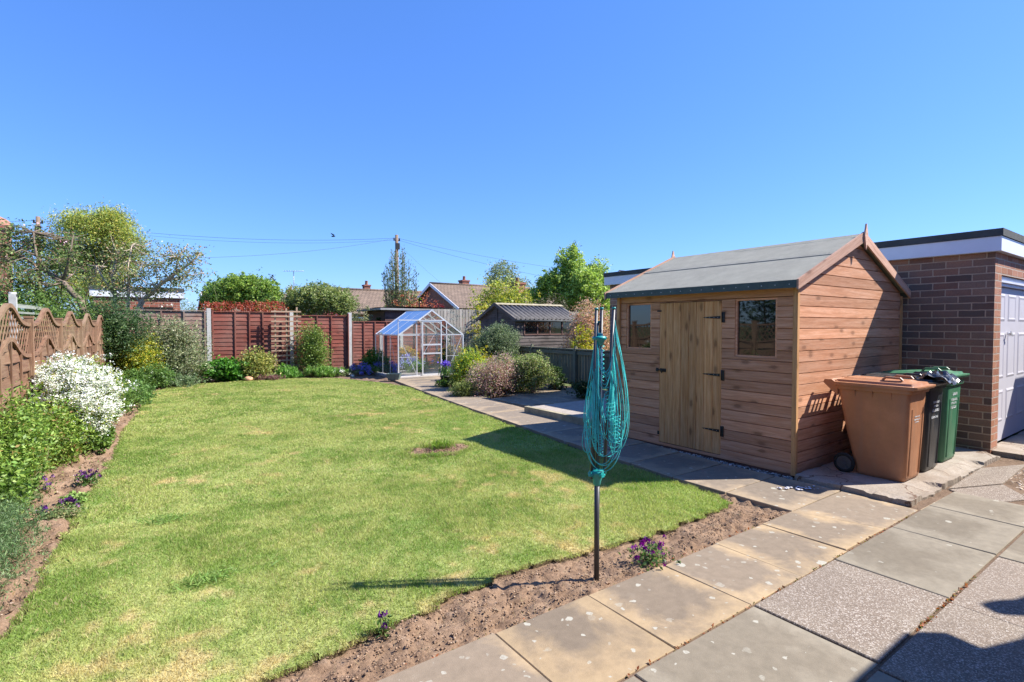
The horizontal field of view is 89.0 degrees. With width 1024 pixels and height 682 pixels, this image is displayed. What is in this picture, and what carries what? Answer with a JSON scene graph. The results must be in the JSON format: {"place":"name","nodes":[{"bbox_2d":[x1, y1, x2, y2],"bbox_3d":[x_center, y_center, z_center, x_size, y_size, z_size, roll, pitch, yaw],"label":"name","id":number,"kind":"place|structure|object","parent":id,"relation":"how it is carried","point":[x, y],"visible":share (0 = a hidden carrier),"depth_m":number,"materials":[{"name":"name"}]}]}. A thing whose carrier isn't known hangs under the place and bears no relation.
{"place":"outdoors","nodes":[
{"label":"outdoors","id":0,"kind":"place"},
{"bbox_2d":[0,387,164,639],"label":"border soil","id":1,"kind":"structure","parent":0,"point":[56,527],"depth_m":4.15,"materials":[{"name":"brown soil"}]},
{"bbox_2d":[0,449,47,521],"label":"peony clump","id":2,"kind":"object","parent":1,"relation":"on","point":[10,484],"visible":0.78,"depth_m":4.29,"materials":[{"name":"green plant"}]},
{"bbox_2d":[0,490,57,610],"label":"rosemary bush","id":3,"kind":"object","parent":1,"relation":"on","point":[6,534],"visible":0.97,"depth_m":3.52,"materials":[{"name":"green plant"}]},
{"bbox_2d":[0,375,69,489],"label":"peony clump","id":4,"kind":"object","parent":1,"relation":"on","point":[22,433],"visible":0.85,"depth_m":5.02,"materials":[{"name":"green plant"}]},
{"bbox_2d":[0,217,91,316],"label":"apple tree","id":5,"kind":"object","parent":1,"relation":"on","point":[10,254],"visible":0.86,"depth_m":12.53,"materials":[{"name":"green plant"}]},
{"bbox_2d":[0,420,114,677],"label":"seedlings","id":6,"kind":"object","parent":1,"relation":"on","point":[56,603],"visible":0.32,"depth_m":3.52,"materials":[{"name":"green plant"}]},
{"bbox_2d":[0,303,116,427],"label":"lattice fence","id":7,"kind":"object","parent":1,"relation":"on","point":[17,362],"visible":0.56,"depth_m":6.79,"materials":[{"name":"brown wood"}]},
{"bbox_2d":[35,291,161,358],"bbox_3d":[-10.105,-0.401,12.602,2.346,1.716,2.257,0,2,11],"label":"ivy shrub","id":8,"kind":"object","parent":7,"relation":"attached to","point":[124,339],"visible":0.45,"depth_m":12.74,"materials":[{"name":"green plant"}]},
{"bbox_2d":[41,504,87,520],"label":"weed clump","id":9,"kind":"object","parent":1,"relation":"on","point":[63,513],"visible":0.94,"depth_m":4.32,"materials":[{"name":"green plant"}]},
{"bbox_2d":[33,392,99,473],"bbox_3d":[-5.291,1.018,6.102,0.752,0.882,1.626,-1,2,-25],"label":"peony clump","id":10,"kind":"object","parent":1,"relation":"on","point":[70,441],"visible":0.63,"depth_m":6.03,"materials":[{"name":"green plant"}]},
{"bbox_2d":[54,495,84,509],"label":"pansy clump","id":11,"kind":"object","parent":1,"relation":"on","point":[70,501],"visible":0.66,"depth_m":4.46,"materials":[{"name":"purple plant"}]},
{"bbox_2d":[0,274,139,351],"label":"laurel bush","id":12,"kind":"object","parent":1,"relation":"on","point":[57,311],"visible":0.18,"depth_m":12.10,"materials":[{"name":"green plant"}]},
{"bbox_2d":[59,490,89,502],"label":"primrose clump","id":13,"kind":"object","parent":1,"relation":"on","point":[79,495],"visible":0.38,"depth_m":4.70,"materials":[{"name":"green plant"}]},
{"bbox_2d":[28,349,131,445],"bbox_3d":[-5.956,0.763,7.213,1.215,1.326,2.482,-1,2,-35],"label":"choisya bush","id":14,"kind":"object","parent":1,"relation":"on","point":[71,377],"visible":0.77,"depth_m":6.60,"materials":[{"name":"white plant"}]},
{"bbox_2d":[70,469,102,486],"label":"pansy clump","id":15,"kind":"object","parent":1,"relation":"on","point":[83,475],"visible":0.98,"depth_m":5.26,"materials":[{"name":"purple plant"}]},
{"bbox_2d":[83,423,116,453],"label":"peony clump","id":16,"kind":"object","parent":1,"relation":"on","point":[104,441],"visible":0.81,"depth_m":6.61,"materials":[{"name":"green plant"}]},
{"bbox_2d":[93,370,152,418],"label":"peony clump","id":17,"kind":"object","parent":1,"relation":"on","point":[129,394],"visible":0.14,"depth_m":9.59,"materials":[{"name":"green plant"}]},
{"bbox_2d":[108,333,172,385],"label":"forsythia bush","id":18,"kind":"object","parent":1,"relation":"on","point":[138,359],"visible":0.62,"depth_m":13.29,"materials":[{"name":"yellow plant"}]},
{"bbox_2d":[129,378,160,404],"bbox_3d":[-7.889,1.029,11.140,0.629,0.573,2.619,-1,2,-35],"label":"candytuft","id":19,"kind":"object","parent":1,"relation":"on","point":[148,389],"visible":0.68,"depth_m":10.64,"materials":[{"name":"green plant"}]},
{"bbox_2d":[120,362,177,388],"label":"nepeta clump","id":20,"kind":"object","parent":1,"relation":"on","point":[159,375],"visible":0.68,"depth_m":12.98,"materials":[{"name":"green plant"}]},
{"bbox_2d":[149,371,205,388],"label":"nepeta clump","id":21,"kind":"object","parent":1,"relation":"on","point":[181,380],"visible":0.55,"depth_m":13.63,"materials":[{"name":"green plant"}]},
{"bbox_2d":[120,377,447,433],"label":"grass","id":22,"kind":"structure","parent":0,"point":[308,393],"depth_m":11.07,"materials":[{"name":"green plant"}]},
{"bbox_2d":[198,368,438,383],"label":"border soil","id":23,"kind":"structure","parent":0,"point":[370,377],"depth_m":16.44,"materials":[{"name":"brown soil"}]},
{"bbox_2d":[134,307,218,384],"bbox_3d":[-9.218,0.148,14.537,2.560,2.158,2.111,-1,2,-35],"label":"pittosporum tree","id":24,"kind":"object","parent":23,"relation":"on","point":[179,351],"visible":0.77,"depth_m":14.21,"materials":[{"name":"green plant"}]},
{"bbox_2d":[196,355,253,381],"bbox_3d":[-8.339,0.792,15.127,1.652,0.823,1.331,-1,2,-35],"label":"hellebore","id":25,"kind":"object","parent":23,"relation":"on","point":[226,369],"visible":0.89,"depth_m":14.86,"materials":[{"name":"green plant"}]},
{"bbox_2d":[236,344,281,380],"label":"aucuba bush","id":26,"kind":"object","parent":23,"relation":"on","point":[260,366],"visible":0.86,"depth_m":15.38,"materials":[{"name":"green plant"}]},
{"bbox_2d":[116,308,435,378],"bbox_3d":[-6.889,0.063,17.169,9.920,2.180,0.150,-1,2,-35],"label":"panel fence","id":27,"kind":"object","parent":23,"relation":"on","point":[235,333],"visible":0.45,"depth_m":16.77,"materials":[{"name":"brown wood"}]},
{"bbox_2d":[274,363,305,378],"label":"iris clump","id":28,"kind":"object","parent":23,"relation":"on","point":[288,371],"visible":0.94,"depth_m":16.05,"materials":[{"name":"green plant"}]},
{"bbox_2d":[271,307,315,374],"bbox_3d":[-6.989,0.015,16.756,1.400,2.200,0.075,-1,2,-35],"label":"trellis","id":29,"kind":"object","parent":23,"relation":"on","point":[286,331],"visible":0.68,"depth_m":16.59,"materials":[{"name":"brown wood"}]},
{"bbox_2d":[289,316,334,376],"bbox_3d":[-6.425,0.168,16.714,1.441,1.968,1.348,-1,2,-35],"label":"clematis","id":30,"kind":"object","parent":23,"relation":"on","point":[313,351],"visible":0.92,"depth_m":16.65,"materials":[{"name":"green plant"}]},
{"bbox_2d":[300,362,348,377],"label":"iris clump","id":31,"kind":"object","parent":23,"relation":"on","point":[329,370],"visible":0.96,"depth_m":16.44,"materials":[{"name":"green plant"}]},
{"bbox_2d":[350,361,379,374],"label":"bluebell clump","id":32,"kind":"object","parent":23,"relation":"on","point":[365,370],"visible":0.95,"depth_m":17.14,"materials":[{"name":"blue plant"}]},
{"bbox_2d":[356,346,378,372],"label":"laurel bush","id":33,"kind":"object","parent":23,"relation":"on","point":[369,358],"visible":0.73,"depth_m":17.50,"materials":[{"name":"green plant"}]},
{"bbox_2d":[399,345,423,369],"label":"wallflower","id":34,"kind":"object","parent":23,"relation":"on","point":[403,351],"visible":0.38,"depth_m":18.91,"materials":[{"name":"yellow plant"}]},
{"bbox_2d":[399,354,433,372],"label":"bluebell clump","id":35,"kind":"object","parent":23,"relation":"on","point":[407,364],"visible":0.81,"depth_m":17.71,"materials":[{"name":"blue plant"}]},
{"bbox_2d":[430,335,467,369],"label":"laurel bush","id":36,"kind":"object","parent":23,"relation":"on","point":[443,358],"visible":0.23,"depth_m":18.42,"materials":[{"name":"green plant"}]},
{"bbox_2d":[438,306,480,359],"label":"grey shrub","id":37,"kind":"object","parent":23,"relation":"on","point":[466,336],"visible":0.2,"depth_m":18.83,"materials":[{"name":"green plant"}]},
{"bbox_2d":[0,379,733,681],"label":"lawn","id":38,"kind":"structure","parent":0,"point":[247,636],"depth_m":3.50,"materials":[{"name":"green plant"}]},
{"bbox_2d":[135,509,196,527],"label":"grass tuft","id":39,"kind":"object","parent":38,"relation":"on","point":[166,519],"visible":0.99,"depth_m":4.27,"materials":[{"name":"green plant"}]},
{"bbox_2d":[159,559,279,590],"bbox_3d":[-1.839,1.485,3.325,0.681,0.084,0.282,-1,2,-35],"label":"grass tuft","id":40,"kind":"object","parent":38,"relation":"on","point":[207,577],"visible":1,"depth_m":3.27,"materials":[{"name":"green plant"}]},
{"bbox_2d":[408,443,468,456],"bbox_3d":[-0.934,1.411,6.729,0.992,0.062,0.736,-1,2,-35],"label":"lawn bare patch","id":41,"kind":"object","parent":38,"relation":"on","point":[417,450],"visible":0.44,"depth_m":6.76,"materials":[{"name":"soil"}]},
{"bbox_2d":[414,436,458,449],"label":"grass tuft","id":42,"kind":"object","parent":41,"relation":"on","point":[436,444],"visible":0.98,"depth_m":6.79,"materials":[{"name":"green plant"}]},
{"bbox_2d":[372,369,451,377],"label":"greenhouse floor","id":43,"kind":"structure","parent":0,"point":[405,373],"depth_m":17.29,"materials":[{"name":"concrete"}]},
{"bbox_2d":[375,310,463,376],"bbox_3d":[-3.116,0.030,17.522,2.354,2.125,2.000,-1,2,-35],"label":"greenhouse","id":44,"kind":"object","parent":43,"relation":"on","point":[387,342],"visible":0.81,"depth_m":17.15,"materials":[{"name":"glass"}]},
{"bbox_2d":[422,321,441,374],"bbox_3d":[-2.569,0.218,16.726,0.695,1.745,0.030,-1,2,-35],"label":"door","id":45,"kind":"structure","parent":44,"relation":"in","point":[440,344],"depth_m":16.76,"materials":[{"name":"glass"}]},
{"bbox_2d":[0,0,1023,314],"label":"sky","id":46,"kind":"structure","parent":0,"point":[636,133],"materials":[{"name":"blue"}]},
{"bbox_2d":[21,337,1023,448],"bbox_3d":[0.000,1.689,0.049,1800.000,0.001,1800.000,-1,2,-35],"label":"ground","id":47,"kind":"structure","parent":0,"point":[1003,439],"depth_m":8.31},
{"bbox_2d":[0,217,14,323],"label":"house","id":48,"kind":"structure","parent":47,"relation":"on","point":[3,225],"depth_m":21.75,"materials":[{"name":"brick"}]},
{"bbox_2d":[8,292,60,342],"bbox_3d":[-11.763,0.102,13.609,0.119,2.308,8.022,-1,2,-31],"label":"slatted fence","id":49,"kind":"object","parent":47,"relation":"on","point":[12,297],"visible":0.18,"depth_m":10.20,"materials":[{"name":"white wood"}]},
{"bbox_2d":[40,197,154,310],"bbox_3d":[-23.956,-3.703,30.255,6.185,8.955,5.711,1,2,32],"label":"willow tree","id":50,"kind":"object","parent":47,"relation":"on","point":[113,221],"visible":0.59,"depth_m":29.36,"materials":[{"name":"green plant"}]},
{"bbox_2d":[89,285,183,312],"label":"garage","id":51,"kind":"structure","parent":47,"relation":"on","point":[175,300],"depth_m":18.10,"materials":[{"name":"brick"}]},
{"bbox_2d":[71,228,214,310],"bbox_3d":[-11.146,-1.122,15.641,4.742,4.484,1.916,0,2,2],"label":"apple tree","id":52,"kind":"object","parent":47,"relation":"on","point":[154,290],"visible":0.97,"depth_m":15.45,"materials":[{"name":"green plant"}]},
{"bbox_2d":[195,271,226,357],"bbox_3d":[-12.538,-0.985,21.953,1.198,3.964,1.062,0,2,0],"label":"leafy sapling","id":53,"kind":"object","parent":47,"relation":"on","point":[211,284],"visible":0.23,"depth_m":21.92,"materials":[{"name":"green plant"}]},
{"bbox_2d":[194,270,284,311],"bbox_3d":[-12.402,-1.179,24.085,4.037,4.248,2.471,0,2,11],"label":"laurel bush","id":54,"kind":"object","parent":47,"relation":"on","point":[237,288],"visible":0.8,"depth_m":23.41,"materials":[{"name":"green plant"}]},
{"bbox_2d":[196,300,289,346],"bbox_3d":[-9.739,-0.223,18.997,3.017,2.550,1.098,0,2,0],"label":"photinia hedge","id":55,"kind":"object","parent":47,"relation":"on","point":[215,306],"visible":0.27,"depth_m":18.79,"materials":[{"name":"red plant"}]},
{"bbox_2d":[277,279,359,315],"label":"euonymus bush","id":56,"kind":"object","parent":47,"relation":"on","point":[314,299],"visible":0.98,"depth_m":19.89,"materials":[{"name":"green plant"}]},
{"bbox_2d":[308,281,424,320],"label":"bungalow","id":57,"kind":"object","parent":47,"relation":"on","point":[369,296],"visible":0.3,"depth_m":41.76,"materials":[{"name":"brick"}]},
{"bbox_2d":[381,248,418,306],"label":"upright shrub","id":58,"kind":"object","parent":47,"relation":"on","point":[395,290],"visible":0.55,"depth_m":24.71,"materials":[{"name":"green plant"}]},
{"bbox_2d":[357,307,445,323],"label":"flat roof shed","id":59,"kind":"structure","parent":47,"relation":"on","point":[389,313],"depth_m":20.61,"materials":[{"name":"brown wood"}]},
{"bbox_2d":[416,276,534,346],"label":"bungalow","id":60,"kind":"object","parent":47,"relation":"on","point":[449,295],"visible":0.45,"depth_m":41.67,"materials":[{"name":"brick"}]},
{"bbox_2d":[465,298,489,350],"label":"golden shrub","id":61,"kind":"object","parent":47,"relation":"on","point":[486,306],"visible":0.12,"depth_m":21.27,"materials":[{"name":"yellow plant"}]},
{"bbox_2d":[464,274,541,326],"bbox_3d":[-0.430,-1.130,24.913,4.176,4.137,3.720,0,2,0],"label":"forsythia bush","id":62,"kind":"object","parent":47,"relation":"on","point":[507,296],"visible":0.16,"depth_m":24.68,"materials":[{"name":"yellow plant"}]},
{"bbox_2d":[482,258,535,287],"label":"birch tree","id":63,"kind":"object","parent":47,"relation":"on","point":[506,272],"visible":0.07,"depth_m":49.74,"materials":[{"name":"green plant"}]},
{"bbox_2d":[434,309,588,354],"bbox_3d":[0.332,-0.239,22.608,8.240,2.168,0.084,-1,2,-35],"label":"board fence","id":64,"kind":"object","parent":47,"relation":"on","point":[467,318],"visible":0.15,"depth_m":20.93,"materials":[{"name":"grey wood"}]},
{"bbox_2d":[475,303,578,349],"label":"corrugated shed","id":65,"kind":"structure","parent":47,"relation":"on","point":[540,325],"depth_m":18.67,"materials":[{"name":"grey wood"}]},
{"bbox_2d":[524,322,574,334],"bbox_3d":[1.358,-0.486,18.683,2.335,0.535,0.040,-1,2,-35],"label":"window","id":66,"kind":"structure","parent":65,"relation":"in","point":[530,328],"depth_m":18.60,"materials":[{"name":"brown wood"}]},
{"bbox_2d":[524,240,613,318],"bbox_3d":[3.073,-2.170,26.967,4.374,6.064,3.375,1,2,30],"label":"ash tree","id":67,"kind":"object","parent":47,"relation":"on","point":[573,280],"visible":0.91,"depth_m":26.31,"materials":[{"name":"green plant"}]},
{"bbox_2d":[558,296,609,349],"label":"acer bush","id":68,"kind":"object","parent":47,"relation":"on","point":[587,320],"visible":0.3,"depth_m":17.34,"materials":[{"name":"orange plant"}]},
{"bbox_2d":[569,322,599,350],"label":"golden shrub","id":69,"kind":"object","parent":47,"relation":"on","point":[586,335],"visible":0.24,"depth_m":14.16,"materials":[{"name":"yellow plant"}]},
{"bbox_2d":[603,228,1023,453],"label":"garage","id":70,"kind":"structure","parent":47,"relation":"on","point":[963,308],"depth_m":6.70,"materials":[{"name":"brick"}]},
{"bbox_2d":[997,288,1023,440],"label":"door","id":71,"kind":"structure","parent":70,"relation":"in","point":[1011,364],"depth_m":7.13,"materials":[{"name":"paint"}]},
{"bbox_2d":[270,494,791,681],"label":"soil bed","id":72,"kind":"object","parent":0,"point":[343,666],"visible":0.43,"depth_m":3.05,"materials":[{"name":"brown soil"}]},
{"bbox_2d":[374,609,395,639],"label":"pansy clump","id":73,"kind":"object","parent":72,"relation":"on","point":[384,623],"visible":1,"depth_m":2.69,"materials":[{"name":"green plant"}]},
{"bbox_2d":[283,496,773,681],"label":"straw bits","id":74,"kind":"object","parent":72,"relation":"on","point":[533,584],"visible":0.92,"depth_m":3.05,"materials":[{"name":"brown soil"}]},
{"bbox_2d":[582,307,628,580],"bbox_3d":[0.582,0.671,3.291,0.285,1.767,0.132,0,2,-9],"label":"rotary clothes line","id":75,"kind":"object","parent":72,"relation":"on","point":[596,474],"visible":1,"depth_m":3.25,"materials":[{"name":"teal fabric"}]},
{"bbox_2d":[618,535,680,570],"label":"pansy clump","id":76,"kind":"object","parent":72,"relation":"on","point":[645,550],"visible":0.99,"depth_m":3.51,"materials":[{"name":"purple plant"}]},
{"bbox_2d":[370,380,701,490],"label":"soil under paving","id":77,"kind":"structure","parent":0,"point":[388,382],"depth_m":14.77,"materials":[{"name":"brown soil"}]},
{"bbox_2d":[448,379,478,396],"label":"shrub","id":78,"kind":"object","parent":77,"relation":"on","point":[464,387],"visible":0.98,"depth_m":11.73,"materials":[{"name":"green plant"}]},
{"bbox_2d":[474,384,560,397],"bbox_3d":[-0.821,1.171,14.419,2.940,0.128,4.980,-1,2,-35],"label":"shrub bed","id":79,"kind":"object","parent":77,"relation":"on","point":[545,387],"visible":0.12,"depth_m":12.76,"materials":[{"name":"soil"}]},
{"bbox_2d":[444,346,490,385],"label":"choisya bush","id":80,"kind":"object","parent":79,"relation":"on","point":[463,364],"visible":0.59,"depth_m":12.80,"materials":[{"name":"green plant"}]},
{"bbox_2d":[462,319,522,364],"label":"rosemary bush","id":81,"kind":"object","parent":79,"relation":"on","point":[498,342],"visible":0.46,"depth_m":14.99,"materials":[{"name":"green plant"}]},
{"bbox_2d":[461,351,524,396],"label":"spiraea bush","id":82,"kind":"object","parent":79,"relation":"on","point":[496,379],"visible":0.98,"depth_m":11.93,"materials":[{"name":"brown plant"}]},
{"bbox_2d":[509,350,558,392],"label":"cotoneaster bush","id":83,"kind":"object","parent":77,"relation":"on","point":[534,368],"visible":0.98,"depth_m":12.15,"materials":[{"name":"green plant"}]},
{"bbox_2d":[546,363,567,389],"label":"shrub","id":84,"kind":"object","parent":77,"relation":"on","point":[560,381],"visible":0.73,"depth_m":12.88,"materials":[{"name":"green plant"}]},
{"bbox_2d":[513,344,609,388],"bbox_3d":[0.823,0.648,14.716,0.130,1.112,6.382,-1,2,-35],"label":"fence","id":85,"kind":"object","parent":77,"relation":"on","point":[574,363],"visible":0.32,"depth_m":13.68,"materials":[{"name":"grey wood"}]},
{"bbox_2d":[524,406,615,432],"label":"kerb","id":86,"kind":"structure","parent":77,"relation":"on","point":[570,418],"depth_m":8.76,"materials":[{"name":"concrete"}]},
{"bbox_2d":[532,397,615,423],"bbox_3d":[1.977,1.304,9.507,2.617,0.202,2.046,-1,2,-35],"label":"concrete base","id":87,"kind":"object","parent":77,"relation":"on","point":[576,408],"visible":0.2,"depth_m":9.47,"materials":[{"name":"grey concrete"}]},
{"bbox_2d":[566,378,591,398],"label":"shrub","id":88,"kind":"object","parent":77,"relation":"on","point":[581,388],"visible":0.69,"depth_m":11.36,"materials":[{"name":"green plant"}]},
{"bbox_2d":[604,224,910,477],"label":"garden shed","id":89,"kind":"structure","parent":77,"relation":"on","point":[738,356],"depth_m":6.15,"materials":[{"name":"brown wood"}]},
{"bbox_2d":[627,303,650,348],"bbox_3d":[1.760,-0.202,7.158,0.045,0.620,0.435,-1,2,-35],"label":"window","id":90,"kind":"structure","parent":89,"relation":"in","point":[638,315],"depth_m":7.17,"materials":[{"name":"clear glass"}]},
{"bbox_2d":[656,301,724,453],"bbox_3d":[2.198,0.426,6.502,0.041,1.816,0.990,-1,2,-35],"label":"door","id":91,"kind":"structure","parent":89,"relation":"in","point":[691,374],"depth_m":6.46,"materials":[{"name":"brown wood"}]},
{"bbox_2d":[735,297,777,357],"bbox_3d":[2.726,-0.146,5.802,0.045,0.655,0.485,-1,2,-35],"label":"window","id":92,"kind":"structure","parent":89,"relation":"in","point":[756,328],"depth_m":5.81,"materials":[{"name":"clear glass"}]},
{"bbox_2d":[795,447,1000,506],"bbox_3d":[4.394,1.439,5.824,2.969,0.147,1.037,-1,2,-35],"label":"concrete base","id":93,"kind":"object","parent":77,"relation":"on","point":[961,464],"visible":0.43,"depth_m":5.21,"materials":[{"name":"grey concrete"}]},
{"bbox_2d":[823,375,935,481],"bbox_3d":[3.807,0.865,5.447,0.546,1.034,0.855,-1,2,-35],"label":"wheelie bin","id":94,"kind":"object","parent":93,"relation":"on","point":[884,418],"visible":1,"depth_m":5.23,"materials":[{"name":"brown plastic"}]},
{"bbox_2d":[858,371,950,471],"bbox_3d":[4.266,0.853,5.786,0.526,1.038,0.855,-1,2,-35],"label":"wheelie bin","id":95,"kind":"object","parent":93,"relation":"on","point":[931,429],"visible":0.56,"depth_m":5.46,"materials":[{"name":"black plastic"}]},
{"bbox_2d":[876,366,969,461],"bbox_3d":[4.796,0.828,6.188,0.556,1.064,0.854,-1,2,-35],"label":"wheelie bin","id":96,"kind":"object","parent":93,"relation":"on","point":[948,421],"visible":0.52,"depth_m":5.87,"materials":[{"name":"green plastic"}]},
{"bbox_2d":[912,370,962,384],"bbox_3d":[4.479,0.376,5.486,0.427,0.139,0.322,-1,2,-35],"label":"bin bag","id":97,"kind":"object","parent":96,"relation":"in","point":[946,376],"visible":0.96,"depth_m":5.41,"materials":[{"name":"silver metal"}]},
{"bbox_2d":[492,387,606,406],"bbox_3d":[1.175,1.263,11.754,3.092,0.056,2.472,-1,2,-35],"label":"paved area","id":98,"kind":"object","parent":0,"point":[536,398],"visible":0.52,"depth_m":11.49,"materials":[{"name":"grey concrete"}]},
{"bbox_2d":[394,376,839,511],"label":"path","id":99,"kind":"structure","parent":0,"point":[758,488],"depth_m":6.05,"materials":[{"name":"grey concrete"}]},
{"bbox_2d":[437,360,451,386],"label":"flowering plant","id":100,"kind":"object","parent":99,"relation":"on","point":[445,367],"visible":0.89,"depth_m":13.56,"materials":[{"name":"green plant"}]},
{"bbox_2d":[377,464,1023,681],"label":"patio","id":101,"kind":"structure","parent":0,"point":[877,598],"depth_m":2.88,"materials":[{"name":"grey concrete"}]},
{"bbox_2d":[405,515,976,677],"bbox_3d":[1.046,1.502,2.722,5.778,0.045,1.311,-1,2,-35],"label":"joint moss","id":102,"kind":"object","parent":101,"relation":"on","point":[920,623],"visible":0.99,"depth_m":3.01,"materials":[{"name":"green plant"}]},
{"bbox_2d":[661,446,794,479],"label":"gravel","id":103,"kind":"structure","parent":0,"point":[766,472],"depth_m":5.89,"materials":[{"name":"grey gravel"}]},
{"bbox_2d":[619,457,1023,681],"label":"patio bedding","id":104,"kind":"object","parent":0,"point":[1002,461],"depth_m":3.80,"materials":[{"name":"concrete"}]},
{"bbox_2d":[991,431,1023,459],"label":"garage step","id":105,"kind":"object","parent":104,"relation":"on","point":[1012,447],"visible":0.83,"depth_m":6.51,"materials":[{"name":"concrete"}]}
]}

